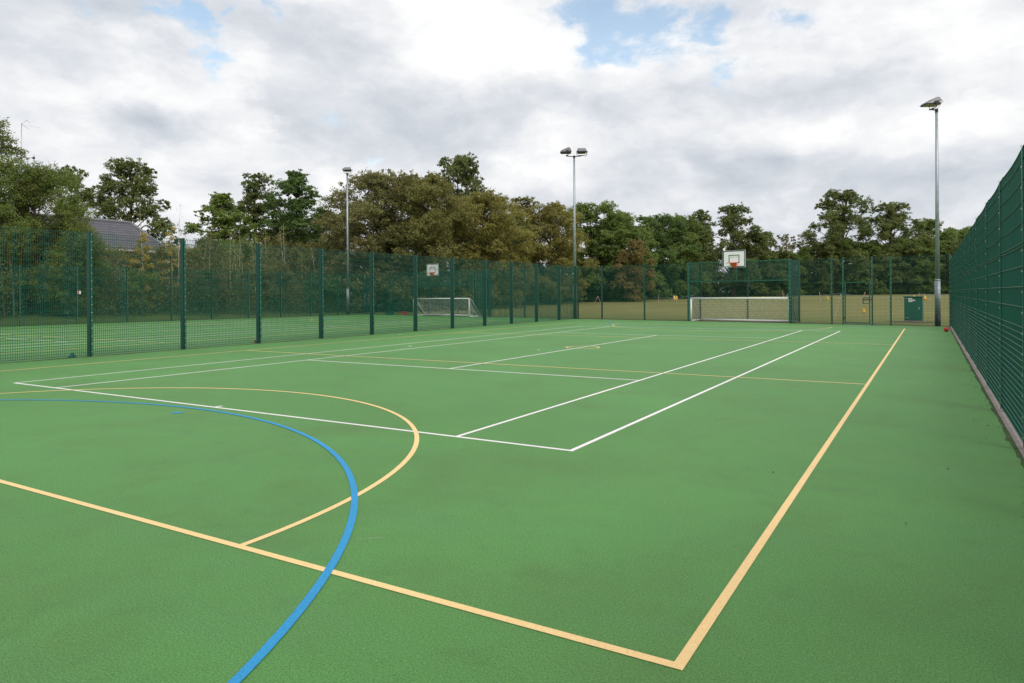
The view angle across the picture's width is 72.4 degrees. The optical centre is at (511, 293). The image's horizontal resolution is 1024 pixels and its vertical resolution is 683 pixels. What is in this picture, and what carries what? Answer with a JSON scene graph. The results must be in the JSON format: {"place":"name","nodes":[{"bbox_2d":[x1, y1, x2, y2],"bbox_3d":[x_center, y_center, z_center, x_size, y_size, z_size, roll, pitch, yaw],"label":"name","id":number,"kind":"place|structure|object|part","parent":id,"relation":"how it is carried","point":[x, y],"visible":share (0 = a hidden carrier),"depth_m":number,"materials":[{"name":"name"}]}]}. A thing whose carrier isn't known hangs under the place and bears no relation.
{"place":"outdoors","nodes":[
{"label":"outdoors","id":0,"kind":"place"},
{"bbox_2d":[1,293,948,326],"bbox_3d":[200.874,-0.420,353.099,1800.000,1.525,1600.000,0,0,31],"label":"grass field","id":1,"kind":"structure","parent":0,"point":[805,312],"depth_m":52.36,"materials":[{"name":"green plant"}]},
{"bbox_2d":[0,228,23,316],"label":"sapling","id":2,"kind":"object","parent":1,"relation":"on","point":[11,256],"visible":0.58,"depth_m":40.33,"materials":[{"name":"green plant"}]},
{"bbox_2d":[0,117,50,305],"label":"tree","id":3,"kind":"object","parent":1,"relation":"on","point":[7,146],"visible":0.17,"depth_m":42.84,"materials":[{"name":"green plant"}]},
{"bbox_2d":[0,157,115,314],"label":"tree","id":4,"kind":"object","parent":1,"relation":"on","point":[29,194],"visible":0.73,"depth_m":41.94,"materials":[{"name":"green plant"}]},
{"bbox_2d":[17,260,100,314],"bbox_3d":[-28.571,-0.335,43.950,4.784,3.918,4.203,0,0,-7],"label":"shrub","id":5,"kind":"object","parent":1,"relation":"on","point":[56,298],"visible":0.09,"depth_m":42.87,"materials":[{"name":"green plant"}]},
{"bbox_2d":[38,164,103,216],"bbox_3d":[-39.156,-4.911,62.653,7.978,13.490,5.902,0,0,-38],"label":"tree","id":6,"kind":"object","parent":1,"relation":"on","point":[85,174],"visible":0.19,"depth_m":63.00,"materials":[{"name":"green plant"}]},
{"bbox_2d":[33,218,113,312],"bbox_3d":[-27.674,-1.717,44.361,4.719,6.312,4.468,0,0,-28],"label":"tree","id":7,"kind":"object","parent":1,"relation":"on","point":[97,265],"visible":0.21,"depth_m":43.80,"materials":[{"name":"green plant"}]},
{"bbox_2d":[1,202,165,310],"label":"house","id":8,"kind":"structure","parent":1,"relation":"on","point":[118,228],"depth_m":55.31,"materials":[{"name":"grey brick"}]},
{"bbox_2d":[21,120,40,158],"bbox_3d":[-35.026,-9.802,50.967,1.192,5.688,0.185,0,0,-37],"label":"tv antenna","id":9,"kind":"object","parent":8,"relation":"on","point":[21,135],"visible":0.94,"depth_m":50.65,"materials":[{"name":"metal"}]},
{"bbox_2d":[77,222,107,290],"bbox_3d":[-27.049,-1.691,44.679,2.091,5.989,2.471,0,0,-3],"label":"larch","id":10,"kind":"object","parent":1,"relation":"on","point":[96,256],"visible":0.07,"depth_m":44.55,"materials":[{"name":"green plant"}]},
{"bbox_2d":[97,241,133,304],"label":"shrub","id":11,"kind":"object","parent":1,"relation":"on","point":[109,251],"visible":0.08,"depth_m":49.07,"materials":[{"name":"green plant"}]},
{"bbox_2d":[108,242,139,305],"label":"sapling","id":12,"kind":"object","parent":1,"relation":"on","point":[124,265],"visible":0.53,"depth_m":45.81,"materials":[{"name":"green plant"}]},
{"bbox_2d":[79,157,190,279],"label":"tree","id":13,"kind":"object","parent":1,"relation":"on","point":[134,185],"visible":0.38,"depth_m":65.09,"materials":[{"name":"green plant"}]},
{"bbox_2d":[110,268,166,311],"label":"shrub","id":14,"kind":"object","parent":1,"relation":"on","point":[152,275],"visible":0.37,"depth_m":47.26,"materials":[{"name":"green plant"}]},
{"bbox_2d":[111,243,169,302],"bbox_3d":[-27.358,-1.010,51.008,4.203,5.532,4.784,0,0,-9],"label":"shrub","id":15,"kind":"object","parent":1,"relation":"on","point":[134,255],"visible":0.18,"depth_m":50.77,"materials":[{"name":"green plant"}]},
{"bbox_2d":[134,195,151,308],"bbox_3d":[-26.084,-2.849,49.612,1.357,8.216,1.386,0,0,16],"label":"sapling","id":16,"kind":"object","parent":1,"relation":"on","point":[138,232],"visible":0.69,"depth_m":49.55,"materials":[{"name":"green plant"}]},
{"bbox_2d":[130,232,159,291],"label":"tree","id":17,"kind":"object","parent":1,"relation":"on","point":[143,238],"visible":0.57,"depth_m":47.99,"materials":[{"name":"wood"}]},
{"bbox_2d":[158,226,179,291],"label":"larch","id":18,"kind":"object","parent":1,"relation":"on","point":[171,235],"visible":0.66,"depth_m":50.74,"materials":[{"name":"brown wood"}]},
{"bbox_2d":[150,240,208,302],"bbox_3d":[-26.027,-1.154,54.208,5.484,5.888,4.283,0,0,-26],"label":"shrub","id":19,"kind":"object","parent":1,"relation":"on","point":[158,251],"visible":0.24,"depth_m":53.59,"materials":[{"name":"green plant"}]},
{"bbox_2d":[172,205,190,288],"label":"sapling","id":20,"kind":"object","parent":1,"relation":"on","point":[178,247],"visible":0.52,"depth_m":51.79,"materials":[{"name":"green plant"}]},
{"bbox_2d":[0,243,398,318],"bbox_3d":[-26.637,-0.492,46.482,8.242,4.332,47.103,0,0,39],"label":"undergrowth","id":21,"kind":"object","parent":1,"relation":"on","point":[109,306],"visible":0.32,"depth_m":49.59,"materials":[{"name":"green plant"}]},
{"bbox_2d":[172,236,236,292],"bbox_3d":[-24.810,-1.500,57.068,5.502,6.684,4.834,0,0,-22],"label":"shrub","id":22,"kind":"object","parent":1,"relation":"on","point":[213,246],"visible":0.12,"depth_m":56.98,"materials":[{"name":"green plant"}]},
{"bbox_2d":[199,224,216,288],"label":"sapling","id":23,"kind":"object","parent":1,"relation":"on","point":[209,250],"visible":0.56,"depth_m":53.39,"materials":[{"name":"green plant"}]},
{"bbox_2d":[178,191,259,267],"bbox_3d":[-26.596,-3.926,64.003,6.493,10.921,6.516,0,0,8],"label":"tree","id":24,"kind":"object","parent":1,"relation":"on","point":[220,210],"visible":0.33,"depth_m":63.41,"materials":[{"name":"green plant"}]},
{"bbox_2d":[217,229,236,308],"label":"sapling","id":25,"kind":"object","parent":1,"relation":"on","point":[227,264],"visible":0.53,"depth_m":54.45,"materials":[{"name":"green plant"}]},
{"bbox_2d":[230,227,247,302],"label":"sapling","id":26,"kind":"object","parent":1,"relation":"on","point":[239,264],"visible":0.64,"depth_m":54.90,"materials":[{"name":"green plant"}]},
{"bbox_2d":[215,233,268,301],"bbox_3d":[-23.312,-1.635,59.959,4.691,7.020,6.006,0,0,-39],"label":"shrub","id":27,"kind":"object","parent":1,"relation":"on","point":[243,240],"visible":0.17,"depth_m":59.19,"materials":[{"name":"green plant"}]},
{"bbox_2d":[226,171,282,290],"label":"tree","id":28,"kind":"object","parent":1,"relation":"on","point":[253,195],"visible":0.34,"depth_m":67.80,"materials":[{"name":"green plant"}]},
{"bbox_2d":[246,235,264,284],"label":"sapling","id":29,"kind":"object","parent":1,"relation":"on","point":[254,257],"visible":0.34,"depth_m":55.73,"materials":[{"name":"green plant"}]},
{"bbox_2d":[231,267,289,308],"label":"shrub","id":30,"kind":"object","parent":1,"relation":"on","point":[255,283],"visible":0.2,"depth_m":55.16,"materials":[{"name":"green plant"}]},
{"bbox_2d":[259,229,276,283],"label":"sapling","id":31,"kind":"object","parent":1,"relation":"on","point":[265,238],"visible":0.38,"depth_m":57.66,"materials":[{"name":"green plant"}]},
{"bbox_2d":[254,259,304,309],"bbox_3d":[-19.023,-0.535,56.803,3.993,4.610,4.545,0,0,42],"label":"shrub","id":32,"kind":"object","parent":1,"relation":"on","point":[281,265],"visible":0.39,"depth_m":56.32,"materials":[{"name":"green plant"}]},
{"bbox_2d":[277,226,289,268],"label":"sapling","id":33,"kind":"object","parent":1,"relation":"on","point":[283,242],"visible":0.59,"depth_m":58.64,"materials":[{"name":"green plant"}]},
{"bbox_2d":[261,232,311,306],"bbox_3d":[-20.727,-1.809,62.929,5.044,7.375,5.741,0,0,-35],"label":"shrub","id":34,"kind":"object","parent":1,"relation":"on","point":[276,239],"visible":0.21,"depth_m":62.22,"materials":[{"name":"green plant"}]},
{"bbox_2d":[257,212,323,247],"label":"tree","id":35,"kind":"object","parent":1,"relation":"on","point":[285,218],"visible":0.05,"depth_m":70.25,"materials":[{"name":"green plant"}]},
{"bbox_2d":[257,168,331,295],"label":"tree","id":36,"kind":"object","parent":1,"relation":"on","point":[294,184],"visible":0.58,"depth_m":65.92,"materials":[{"name":"green plant"}]},
{"bbox_2d":[293,244,307,285],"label":"sapling","id":37,"kind":"object","parent":1,"relation":"on","point":[301,265],"visible":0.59,"depth_m":59.81,"materials":[{"name":"green plant"}]},
{"bbox_2d":[280,241,345,290],"bbox_3d":[-18.125,-1.573,63.740,4.895,6.794,6.267,0,0,38],"label":"shrub","id":38,"kind":"object","parent":1,"relation":"on","point":[314,246],"visible":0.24,"depth_m":63.62,"materials":[{"name":"green plant"}]},
{"bbox_2d":[294,271,351,311],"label":"shrub","id":39,"kind":"object","parent":1,"relation":"on","point":[330,285],"visible":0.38,"depth_m":58.14,"materials":[{"name":"green plant"}]},
{"bbox_2d":[305,216,365,276],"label":"tree","id":40,"kind":"object","parent":1,"relation":"on","point":[328,230],"visible":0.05,"depth_m":73.87,"materials":[{"name":"green plant"}]},
{"bbox_2d":[342,167,352,312],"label":"floodlight column","id":41,"kind":"structure","parent":1,"relation":"on","point":[346,169],"depth_m":54.91,"materials":[{"name":"metal"}]},
{"bbox_2d":[308,167,446,311],"bbox_3d":[-11.843,-4.735,62.672,12.701,13.259,11.562,0,0,-27],"label":"tree","id":42,"kind":"object","parent":1,"relation":"on","point":[378,185],"visible":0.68,"depth_m":60.41,"materials":[{"name":"green plant"}]},
{"bbox_2d":[364,169,482,310],"bbox_3d":[-8.175,-4.488,62.368,11.563,12.621,10.439,0,0,26],"label":"tree","id":43,"kind":"object","parent":1,"relation":"on","point":[431,190],"visible":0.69,"depth_m":60.44,"materials":[{"name":"green plant"}]},
{"bbox_2d":[400,224,470,303],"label":"tree","id":44,"kind":"object","parent":1,"relation":"on","point":[442,264],"depth_m":74.45,"materials":[{"name":"green plant"}]},
{"bbox_2d":[414,151,507,290],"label":"tree","id":45,"kind":"object","parent":1,"relation":"on","point":[464,164],"visible":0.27,"depth_m":79.05,"materials":[{"name":"green plant"}]},
{"bbox_2d":[440,188,539,308],"bbox_3d":[-2.586,-4.175,65.876,10.820,11.655,9.849,0,0,15],"label":"tree","id":46,"kind":"object","parent":1,"relation":"on","point":[488,236],"visible":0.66,"depth_m":64.49,"materials":[{"name":"green plant"}]},
{"bbox_2d":[461,212,537,304],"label":"tree","id":47,"kind":"object","parent":1,"relation":"on","point":[522,223],"visible":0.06,"depth_m":73.82,"materials":[{"name":"green plant"}]},
{"bbox_2d":[507,195,547,302],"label":"tree","id":48,"kind":"object","parent":1,"relation":"on","point":[526,200],"visible":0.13,"depth_m":77.30,"materials":[{"name":"green plant"}]},
{"bbox_2d":[497,200,599,303],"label":"tree","id":49,"kind":"object","parent":1,"relation":"on","point":[550,219],"visible":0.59,"depth_m":74.66,"materials":[{"name":"green plant"}]},
{"bbox_2d":[552,199,631,301],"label":"tree","id":50,"kind":"object","parent":1,"relation":"on","point":[589,213],"visible":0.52,"depth_m":82.66,"materials":[{"name":"green plant"}]},
{"bbox_2d":[586,209,659,289],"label":"tree","id":51,"kind":"object","parent":1,"relation":"on","point":[650,230],"visible":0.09,"depth_m":88.33,"materials":[{"name":"green plant"}]},
{"bbox_2d":[583,212,665,299],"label":"tree","id":52,"kind":"object","parent":1,"relation":"on","point":[621,225],"visible":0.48,"depth_m":82.30,"materials":[{"name":"green plant"}]},
{"bbox_2d":[610,238,655,301],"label":"tree","id":53,"kind":"object","parent":1,"relation":"on","point":[637,256],"visible":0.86,"depth_m":79.07,"materials":[{"name":"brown plant"}]},
{"bbox_2d":[630,212,702,298],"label":"tree","id":54,"kind":"object","parent":1,"relation":"on","point":[657,222],"visible":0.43,"depth_m":89.87,"materials":[{"name":"green plant"}]},
{"bbox_2d":[402,263,946,301],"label":"undergrowth","id":55,"kind":"object","parent":1,"relation":"on","point":[728,289],"visible":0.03,"depth_m":98.16,"materials":[{"name":"green plant"}]},
{"bbox_2d":[656,213,712,297],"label":"tree","id":56,"kind":"object","parent":1,"relation":"on","point":[690,236],"visible":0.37,"depth_m":92.33,"materials":[{"name":"green plant"}]},
{"bbox_2d":[668,218,717,297],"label":"tree","id":57,"kind":"object","parent":1,"relation":"on","point":[709,234],"visible":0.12,"depth_m":94.02,"materials":[{"name":"green plant"}]},
{"bbox_2d":[684,209,722,296],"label":"tree","id":58,"kind":"object","parent":1,"relation":"on","point":[702,216],"visible":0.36,"depth_m":95.02,"materials":[{"name":"green plant"}]},
{"bbox_2d":[706,201,775,296],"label":"tree","id":59,"kind":"object","parent":1,"relation":"on","point":[730,220],"visible":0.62,"depth_m":96.71,"materials":[{"name":"green plant"}]},
{"bbox_2d":[735,231,783,295],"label":"tree","id":60,"kind":"object","parent":1,"relation":"on","point":[763,237],"visible":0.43,"depth_m":97.90,"materials":[{"name":"green plant"}]},
{"bbox_2d":[735,244,787,295],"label":"shrub","id":61,"kind":"object","parent":1,"relation":"on","point":[763,267],"visible":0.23,"depth_m":97.51,"materials":[{"name":"green plant"}]},
{"bbox_2d":[769,249,807,295],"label":"shrub","id":62,"kind":"object","parent":1,"relation":"on","point":[794,254],"visible":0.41,"depth_m":98.21,"materials":[{"name":"green plant"}]},
{"bbox_2d":[771,234,813,295],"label":"tree","id":63,"kind":"object","parent":1,"relation":"on","point":[788,245],"visible":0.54,"depth_m":99.76,"materials":[{"name":"green plant"}]},
{"bbox_2d":[784,246,830,294],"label":"shrub","id":64,"kind":"object","parent":1,"relation":"on","point":[805,251],"visible":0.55,"depth_m":98.68,"materials":[{"name":"green plant"}]},
{"bbox_2d":[685,293,931,297],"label":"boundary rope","id":65,"kind":"object","parent":1,"relation":"on","point":[815,295],"visible":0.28,"depth_m":79.37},
{"bbox_2d":[803,241,850,294],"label":"shrub","id":66,"kind":"object","parent":1,"relation":"on","point":[819,247],"visible":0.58,"depth_m":98.06,"materials":[{"name":"green plant"}]},
{"bbox_2d":[791,188,893,294],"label":"tree","id":67,"kind":"object","parent":1,"relation":"on","point":[838,223],"visible":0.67,"depth_m":98.20,"materials":[{"name":"green plant"}]},
{"bbox_2d":[822,239,873,294],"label":"shrub","id":68,"kind":"object","parent":1,"relation":"on","point":[854,288],"visible":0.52,"depth_m":97.94,"materials":[{"name":"green plant"}]},
{"bbox_2d":[849,241,897,294],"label":"shrub","id":69,"kind":"object","parent":1,"relation":"on","point":[872,246],"visible":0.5,"depth_m":96.69,"materials":[{"name":"green plant"}]},
{"bbox_2d":[847,200,934,293],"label":"tree","id":70,"kind":"object","parent":1,"relation":"on","point":[895,218],"visible":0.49,"depth_m":97.72,"materials":[{"name":"green plant"}]},
{"bbox_2d":[870,243,916,293],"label":"shrub","id":71,"kind":"object","parent":1,"relation":"on","point":[893,282],"visible":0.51,"depth_m":96.47,"materials":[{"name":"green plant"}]},
{"bbox_2d":[892,237,943,293],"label":"shrub","id":72,"kind":"object","parent":1,"relation":"on","point":[922,277],"visible":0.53,"depth_m":95.94,"materials":[{"name":"plant"}]},
{"bbox_2d":[894,217,961,278],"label":"tree","id":73,"kind":"object","parent":1,"relation":"on","point":[930,227],"visible":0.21,"depth_m":100.82,"materials":[{"name":"green plant"}]},
{"bbox_2d":[912,240,957,293],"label":"shrub","id":74,"kind":"object","parent":1,"relation":"on","point":[942,243],"visible":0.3,"depth_m":96.00,"materials":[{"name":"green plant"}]},
{"bbox_2d":[940,239,961,292],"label":"shrub","id":75,"kind":"object","parent":1,"relation":"on","point":[954,244],"visible":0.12,"depth_m":96.33,"materials":[{"name":"plant"}]},
{"bbox_2d":[944,225,970,245],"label":"tree","id":76,"kind":"object","parent":1,"relation":"on","point":[964,231],"visible":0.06,"depth_m":102.47,"materials":[{"name":"green plant"}]},
{"bbox_2d":[950,326,1023,457],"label":"kerb edging","id":77,"kind":"object","parent":1,"relation":"on","point":[1011,430],"visible":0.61,"depth_m":9.22,"materials":[{"name":"concrete"}]},
{"bbox_2d":[950,145,1023,447],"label":"side fence","id":78,"kind":"object","parent":77,"relation":"on","point":[987,293],"visible":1,"depth_m":9.38,"materials":[{"name":"green metal"}]},
{"bbox_2d":[4,314,948,326],"bbox_3d":[-9.983,1.598,25.486,40.620,0.001,46.532,0,0,38],"label":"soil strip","id":79,"kind":"object","parent":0,"point":[623,319],"visible":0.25,"depth_m":38.82,"materials":[{"name":"brown soil"}]},
{"bbox_2d":[0,264,364,325],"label":"back fence","id":80,"kind":"object","parent":79,"relation":"on","point":[207,308],"visible":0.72,"depth_m":43.62,"materials":[{"name":"green metal"}]},
{"bbox_2d":[366,273,412,314],"bbox_3d":[-9.295,0.004,53.036,5.369,3.168,0.108,0,0,39],"label":"fence","id":81,"kind":"object","parent":79,"relation":"on","point":[375,291],"visible":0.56,"depth_m":53.04,"materials":[{"name":"green metal"}]},
{"bbox_2d":[417,270,488,315],"bbox_3d":[-4.420,-0.026,50.075,5.995,3.170,1.622,0,0,39],"label":"goal recess","id":82,"kind":"object","parent":79,"relation":"on","point":[448,279],"visible":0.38,"depth_m":49.91,"materials":[{"name":"green paint"}]},
{"bbox_2d":[426,263,445,284],"bbox_3d":[-5.434,-1.363,48.857,1.174,1.487,1.570,0,0,39],"label":"basketball hoop","id":83,"kind":"object","parent":82,"relation":"attached to","point":[434,270],"visible":0.66,"depth_m":48.68,"materials":[{"name":"white laminate"}]},
{"bbox_2d":[474,266,576,318],"bbox_3d":[0.659,-0.055,45.032,8.298,3.168,0.108,0,0,39],"label":"fence","id":84,"kind":"object","parent":79,"relation":"on","point":[524,303],"visible":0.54,"depth_m":44.93,"materials":[{"name":"green metal"}]},
{"bbox_2d":[560,147,587,318],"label":"floodlight column","id":85,"kind":"structure","parent":79,"relation":"on","point":[567,150],"depth_m":42.77,"materials":[{"name":"metal"}]},
{"bbox_2d":[577,263,687,320],"bbox_3d":[6.758,-0.092,40.129,7.187,3.168,0.108,0,0,39],"label":"fence","id":86,"kind":"object","parent":79,"relation":"on","point":[622,300],"visible":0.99,"depth_m":40.22,"materials":[{"name":"green metal"}]},
{"bbox_2d":[690,297,795,322],"bbox_3d":[12.042,0.823,36.631,5.235,1.268,1.240,0,0,39],"label":"football goal","id":87,"kind":"object","parent":79,"relation":"on","point":[733,319],"visible":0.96,"depth_m":36.59,"materials":[{"name":"white paint"}]},
{"bbox_2d":[687,259,799,322],"bbox_3d":[12.097,-0.125,36.794,5.409,3.170,1.622,0,0,39],"label":"goal recess","id":88,"kind":"object","parent":79,"relation":"on","point":[756,280],"visible":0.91,"depth_m":37.24,"materials":[{"name":"green paint"}]},
{"bbox_2d":[723,250,745,279],"bbox_3d":[11.294,-1.464,35.535,1.174,1.485,1.372,0,0,39],"label":"basketball hoop","id":89,"kind":"object","parent":88,"relation":"attached to","point":[734,258],"visible":1,"depth_m":35.44,"materials":[{"name":"white plastic"}]},
{"bbox_2d":[790,253,950,326],"bbox_3d":[16.362,-0.149,32.406,6.753,3.168,0.108,0,0,39],"label":"fence","id":90,"kind":"object","parent":79,"relation":"on","point":[842,277],"visible":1,"depth_m":32.12,"materials":[{"name":"green metal"}]},
{"bbox_2d":[843,281,872,323],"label":"gate","id":91,"kind":"structure","parent":90,"relation":"attached to","point":[857,306],"depth_m":32.62,"materials":[{"name":"green metal"}]},
{"bbox_2d":[919,97,941,325],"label":"floodlight column","id":92,"kind":"structure","parent":79,"relation":"on","point":[935,102],"depth_m":30.95,"materials":[{"name":"metal"}]},
{"bbox_2d":[0,314,1023,682],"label":"court surface","id":93,"kind":"object","parent":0,"point":[892,550],"visible":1,"depth_m":5.05,"materials":[{"name":"green paint"}]},
{"bbox_2d":[67,352,76,357],"bbox_3d":[-11.070,1.538,17.617,0.197,0.120,0.200,0,0,31],"label":"marker cone","id":94,"kind":"object","parent":93,"relation":"on","point":[72,355],"visible":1,"depth_m":17.57,"materials":[{"name":"green plastic"}]},
{"bbox_2d":[1,319,407,348],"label":"tennis lines","id":95,"kind":"object","parent":93,"relation":"on","point":[164,338],"visible":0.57,"depth_m":29.22,"materials":[{"name":"white paint"}]},
{"bbox_2d":[2,317,479,353],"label":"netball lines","id":96,"kind":"object","parent":93,"relation":"on","point":[210,339],"visible":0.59,"depth_m":28.41,"materials":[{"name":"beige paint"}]},
{"bbox_2d":[17,326,839,450],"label":"tennis lines","id":97,"kind":"object","parent":93,"relation":"on","point":[591,441],"visible":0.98,"depth_m":10.49,"materials":[{"name":"white paint"}]},
{"bbox_2d":[0,321,878,682],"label":"football lines","id":98,"kind":"object","parent":93,"relation":"on","point":[244,671],"visible":0.98,"depth_m":3.93,"materials":[{"name":"blue paint"}]},
{"bbox_2d":[418,298,479,316],"bbox_3d":[-4.577,0.922,48.801,5.434,1.268,1.240,0,0,39],"label":"football goal","id":99,"kind":"object","parent":93,"relation":"on","point":[449,307],"visible":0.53,"depth_m":48.68,"materials":[{"name":"white paint"}]},
{"bbox_2d":[0,323,904,669],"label":"netball lines","id":100,"kind":"object","parent":93,"relation":"on","point":[690,647],"visible":0.98,"depth_m":4.15,"materials":[{"name":"beige paint"}]},
{"bbox_2d":[0,319,1023,467],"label":"dirt strip","id":101,"kind":"object","parent":93,"relation":"on","point":[1008,438],"visible":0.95,"depth_m":12.84,"materials":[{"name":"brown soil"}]},
{"bbox_2d":[0,227,576,361],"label":"dividing fence","id":102,"kind":"object","parent":101,"relation":"on","point":[513,290],"visible":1,"depth_m":22.39,"materials":[{"name":"green metal"}]},
{"bbox_2d":[0,0,1023,292],"label":"sky","id":103,"kind":"structure","parent":0,"point":[681,107],"materials":[{"name":"white"}]},
{"bbox_2d":[903,296,924,321],"bbox_3d":[20.357,0.771,35.457,0.920,1.300,0.500,0,0,39],"label":"electrical cabinet","id":104,"kind":"object","parent":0,"point":[910,312],"visible":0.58,"depth_m":35.29,"materials":[{"name":"green metal"}]},
{"bbox_3d":[20.220,0.762,35.295,0.720,1.100,0.061,0,0,39],"label":"door","id":105,"kind":"part","parent":104,"relation":"part of","materials":[{"name":"green paint"}]}
]}

